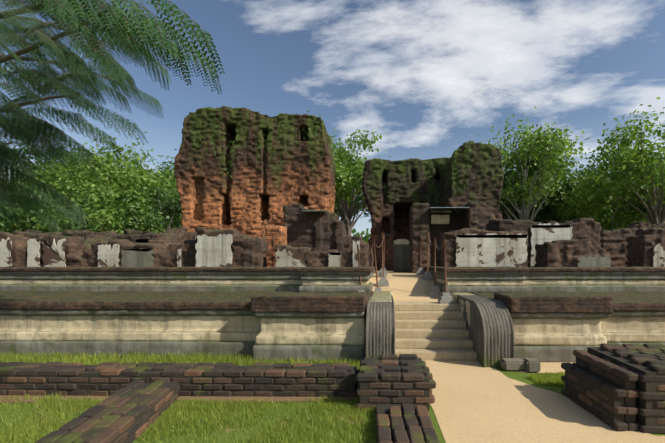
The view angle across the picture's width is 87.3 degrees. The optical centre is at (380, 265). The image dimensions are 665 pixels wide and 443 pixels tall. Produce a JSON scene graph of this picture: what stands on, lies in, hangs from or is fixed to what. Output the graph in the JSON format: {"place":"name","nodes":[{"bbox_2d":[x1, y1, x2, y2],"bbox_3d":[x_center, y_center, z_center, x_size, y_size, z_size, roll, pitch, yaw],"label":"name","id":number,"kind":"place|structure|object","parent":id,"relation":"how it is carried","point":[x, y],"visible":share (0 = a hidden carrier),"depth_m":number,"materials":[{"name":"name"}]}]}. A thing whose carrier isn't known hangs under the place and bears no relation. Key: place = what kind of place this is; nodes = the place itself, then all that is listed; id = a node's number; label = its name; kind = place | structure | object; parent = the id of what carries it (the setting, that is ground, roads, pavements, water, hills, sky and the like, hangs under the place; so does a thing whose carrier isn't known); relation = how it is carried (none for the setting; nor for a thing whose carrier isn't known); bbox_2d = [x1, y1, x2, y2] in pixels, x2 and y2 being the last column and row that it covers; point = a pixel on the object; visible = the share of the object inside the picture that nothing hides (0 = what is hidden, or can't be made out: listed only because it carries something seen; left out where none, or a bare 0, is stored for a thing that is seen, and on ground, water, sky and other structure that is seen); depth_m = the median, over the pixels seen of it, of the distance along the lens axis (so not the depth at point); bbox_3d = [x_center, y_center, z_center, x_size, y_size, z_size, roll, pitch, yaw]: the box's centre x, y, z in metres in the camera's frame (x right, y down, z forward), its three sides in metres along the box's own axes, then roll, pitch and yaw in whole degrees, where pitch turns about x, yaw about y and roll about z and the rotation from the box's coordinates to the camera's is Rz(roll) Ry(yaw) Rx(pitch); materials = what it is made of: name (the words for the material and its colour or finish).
{"place":"outdoors","nodes":[
{"label":"outdoors","id":0,"kind":"place"},
{"bbox_2d":[0,395,108,402],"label":"dirt strip","id":1,"kind":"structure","parent":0,"point":[6,397],"depth_m":4.58,"materials":[{"name":"brown soil"}]},
{"bbox_2d":[0,0,224,233],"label":"fronds","id":2,"kind":"object","parent":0,"point":[21,127],"visible":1,"depth_m":4.31,"materials":[{"name":"green plant"}]},
{"bbox_2d":[0,291,664,361],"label":"terrace","id":3,"kind":"structure","parent":0,"point":[587,302],"depth_m":6.61,"materials":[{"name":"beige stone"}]},
{"bbox_2d":[0,266,664,292],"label":"terrace","id":4,"kind":"structure","parent":0,"point":[194,275],"depth_m":9.36,"materials":[{"name":"grey stone"}]},
{"bbox_2d":[0,278,664,285],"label":"cream terrace","id":5,"kind":"structure","parent":4,"relation":"on","point":[354,282],"depth_m":9.46,"materials":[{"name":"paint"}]},
{"bbox_2d":[0,350,664,442],"bbox_3d":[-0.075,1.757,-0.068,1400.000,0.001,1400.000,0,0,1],"label":"ground","id":6,"kind":"structure","parent":0,"point":[523,377],"depth_m":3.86,"materials":[{"name":"green plant"}]},
{"bbox_2d":[0,142,86,210],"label":"tree","id":7,"kind":"object","parent":6,"relation":"on","point":[39,167],"visible":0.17,"depth_m":41.79,"materials":[{"name":"green plant"}]},
{"bbox_2d":[0,175,99,232],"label":"bush","id":8,"kind":"object","parent":6,"relation":"on","point":[8,228],"visible":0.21,"depth_m":30.85,"materials":[{"name":"green plant"}]},
{"bbox_2d":[10,158,115,222],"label":"tree","id":9,"kind":"object","parent":6,"relation":"on","point":[57,174],"visible":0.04,"depth_m":44.01,"materials":[{"name":"green plant"}]},
{"bbox_2d":[41,143,143,231],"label":"tree","id":10,"kind":"object","parent":6,"relation":"on","point":[95,155],"depth_m":52.74,"materials":[{"name":"green plant"}]},
{"bbox_2d":[14,175,171,233],"bbox_3d":[-27.093,-3.394,34.089,11.344,10.361,11.949,0,0,21],"label":"bush","id":11,"kind":"object","parent":6,"relation":"on","point":[106,214],"visible":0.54,"depth_m":31.93,"materials":[{"name":"green plant"}]},
{"bbox_2d":[32,132,179,218],"bbox_3d":[-28.844,-6.688,40.582,15.178,16.911,17.231,0,0,40],"label":"tree","id":12,"kind":"object","parent":6,"relation":"on","point":[140,182],"visible":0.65,"depth_m":37.34,"materials":[{"name":"green plant"}]},
{"bbox_2d":[102,183,181,231],"bbox_3d":[-22.827,-3.599,36.598,11.101,10.782,10.908,0,0,1],"label":"bush","id":13,"kind":"object","parent":6,"relation":"on","point":[173,206],"visible":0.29,"depth_m":34.30,"materials":[{"name":"green plant"}]},
{"bbox_2d":[115,151,177,222],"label":"tree","id":14,"kind":"object","parent":6,"relation":"on","point":[155,174],"visible":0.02,"depth_m":51.00,"materials":[{"name":"green plant"}]},
{"bbox_2d":[0,354,439,442],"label":"wall","id":15,"kind":"structure","parent":6,"relation":"on","point":[395,390],"depth_m":4.61,"materials":[{"name":"brick"}]},
{"bbox_2d":[176,396,358,401],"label":"dirt strip","id":16,"kind":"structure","parent":6,"relation":"on","point":[279,399],"depth_m":4.54,"materials":[{"name":"brown soil"}]},
{"bbox_2d":[334,162,363,220],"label":"tree","id":17,"kind":"object","parent":6,"relation":"on","point":[338,213],"visible":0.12,"depth_m":54.09,"materials":[{"name":"green plant"}]},
{"bbox_2d":[330,128,381,235],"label":"tree","id":18,"kind":"object","parent":6,"relation":"on","point":[345,184],"visible":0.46,"depth_m":40.10,"materials":[{"name":"green plant"}]},
{"bbox_2d":[352,228,370,242],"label":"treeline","id":19,"kind":"object","parent":6,"relation":"on","point":[366,237],"depth_m":65.12,"materials":[{"name":"green plant"}]},
{"bbox_2d":[354,190,370,222],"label":"tree","id":20,"kind":"object","parent":6,"relation":"on","point":[363,208],"visible":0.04,"depth_m":52.66,"materials":[{"name":"green plant"}]},
{"bbox_2d":[365,295,394,357],"bbox_3d":[0.001,1.250,7.099,0.520,1.114,2.165,0,0,1],"label":"balustrade","id":21,"kind":"object","parent":6,"relation":"on","point":[380,330],"visible":0.77,"depth_m":6.08,"materials":[{"name":"stone"}]},
{"bbox_2d":[370,271,441,301],"bbox_3d":[1.104,1.032,19.005,2.700,1.450,21.830,0,0,1],"label":"path landing","id":22,"kind":"object","parent":6,"relation":"on","point":[408,287],"visible":0.17,"depth_m":10.29,"materials":[{"name":"beige sand"}]},
{"bbox_2d":[357,231,454,303],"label":"barrier posts","id":23,"kind":"object","parent":22,"relation":"on","point":[445,296],"visible":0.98,"depth_m":9.50,"materials":[{"name":"concrete"}]},
{"bbox_2d":[394,302,476,359],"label":"stairs","id":24,"kind":"structure","parent":6,"relation":"on","point":[430,331],"depth_m":6.98,"materials":[{"name":"stone"}]},
{"bbox_2d":[457,294,513,367],"bbox_3d":[2.045,1.240,7.039,0.530,1.134,2.236,0,0,1],"label":"balustrade","id":25,"kind":"object","parent":6,"relation":"on","point":[490,328],"visible":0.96,"depth_m":6.07,"materials":[{"name":"stone"}]},
{"bbox_2d":[500,169,551,222],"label":"tree","id":26,"kind":"object","parent":6,"relation":"on","point":[515,214],"visible":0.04,"depth_m":46.77,"materials":[{"name":"green plant"}]},
{"bbox_2d":[488,138,570,219],"bbox_3d":[15.186,-7.241,43.104,14.146,18.011,15.130,0,0,-36],"label":"tree","id":27,"kind":"object","parent":6,"relation":"on","point":[505,185],"visible":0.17,"depth_m":39.62,"materials":[{"name":"green plant"}]},
{"bbox_2d":[478,106,594,220],"bbox_3d":[15.010,-7.654,37.914,13.036,18.842,15.447,0,0,1],"label":"tree","id":28,"kind":"object","parent":6,"relation":"on","point":[548,147],"visible":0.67,"depth_m":35.75,"materials":[{"name":"green plant"}]},
{"bbox_2d":[519,362,575,372],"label":"path dirt","id":29,"kind":"structure","parent":6,"relation":"on","point":[550,367],"depth_m":5.92,"materials":[{"name":"beige sand"}]},
{"bbox_2d":[500,358,539,371],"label":"loose stones","id":30,"kind":"object","parent":29,"relation":"on","point":[520,364],"visible":0.98,"depth_m":5.71,"materials":[{"name":"grey stone"}]},
{"bbox_2d":[515,166,598,223],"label":"bush","id":31,"kind":"object","parent":6,"relation":"on","point":[546,210],"visible":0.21,"depth_m":42.47,"materials":[{"name":"green plant"}]},
{"bbox_2d":[536,162,664,229],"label":"bush","id":32,"kind":"object","parent":6,"relation":"on","point":[613,222],"visible":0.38,"depth_m":37.73,"materials":[{"name":"green plant"}]},
{"bbox_2d":[561,343,664,433],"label":"wall","id":33,"kind":"structure","parent":6,"relation":"on","point":[616,387],"depth_m":3.85,"materials":[{"name":"brick"}]},
{"bbox_2d":[562,97,664,223],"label":"tree","id":34,"kind":"object","parent":6,"relation":"on","point":[640,169],"visible":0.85,"depth_m":32.62,"materials":[{"name":"green plant"}]},
{"bbox_2d":[577,140,663,223],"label":"tree","id":35,"kind":"object","parent":6,"relation":"on","point":[612,171],"visible":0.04,"depth_m":45.45,"materials":[{"name":"green plant"}]},
{"bbox_2d":[620,187,664,213],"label":"tree","id":36,"kind":"object","parent":6,"relation":"on","point":[641,203],"visible":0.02,"depth_m":39.03,"materials":[{"name":"green plant"}]},
{"bbox_2d":[0,0,664,237],"label":"sky","id":37,"kind":"structure","parent":0,"point":[430,77],"materials":[{"name":"blue"}]},
{"bbox_2d":[422,360,664,442],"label":"path","id":38,"kind":"structure","parent":0,"point":[476,401],"depth_m":4.09,"materials":[{"name":"beige sand"}]},
{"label":"terrace floor","id":39,"kind":"structure","parent":0,"visible":0},
{"bbox_2d":[173,106,335,237],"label":"tower","id":40,"kind":"structure","parent":39,"relation":"on","point":[253,199],"depth_m":20.03,"materials":[{"name":"red brick"}]},
{"bbox_2d":[189,110,320,185],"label":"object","id":41,"kind":"object","parent":40,"relation":"on","point":[259,146],"depth_m":19.93,"materials":[{"name":"green plant"}]},
{"bbox_2d":[265,225,286,266],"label":"brick pillar","id":42,"kind":"structure","parent":39,"relation":"on","point":[275,235],"depth_m":13.48,"materials":[{"name":"red brick"}]},
{"bbox_2d":[0,202,664,272],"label":"ruined brick wall","id":43,"kind":"structure","parent":39,"relation":"on","point":[318,237],"depth_m":13.55,"materials":[{"name":"brick"}]},
{"bbox_2d":[301,210,325,213],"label":"stone slab","id":44,"kind":"structure","parent":43,"relation":"on","point":[317,211],"depth_m":13.96,"materials":[{"name":"grey stone"}]},
{"bbox_2d":[431,215,448,223],"bbox_3d":[2.630,-2.057,15.289,0.812,0.419,0.025,0,0,1],"label":"sign","id":45,"kind":"object","parent":43,"relation":"attached to","point":[439,219],"visible":1,"depth_m":15.28,"materials":[{"name":"beige paint"}]},
{"bbox_2d":[429,207,468,211],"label":"roof","id":46,"kind":"structure","parent":43,"relation":"on","point":[447,209],"depth_m":14.95,"materials":[{"name":"grey"}]},
{"bbox_2d":[0,223,664,270],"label":"plaster patches","id":47,"kind":"object","parent":39,"relation":"on","point":[489,250],"visible":0.65,"depth_m":11.39,"materials":[{"name":"white paint"}]},
{"bbox_2d":[362,141,503,270],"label":"brick wall","id":48,"kind":"structure","parent":39,"relation":"on","point":[408,179],"depth_m":21.90,"materials":[{"name":"brick"}]},
{"bbox_2d":[370,149,497,197],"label":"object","id":49,"kind":"object","parent":48,"relation":"on","point":[438,171],"depth_m":19.05,"materials":[{"name":"green plant"}]},
{"bbox_2d":[445,196,495,218],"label":"buttress wall","id":50,"kind":"structure","parent":39,"relation":"on","point":[463,201],"depth_m":18.63,"materials":[{"name":"brick"}]}
]}

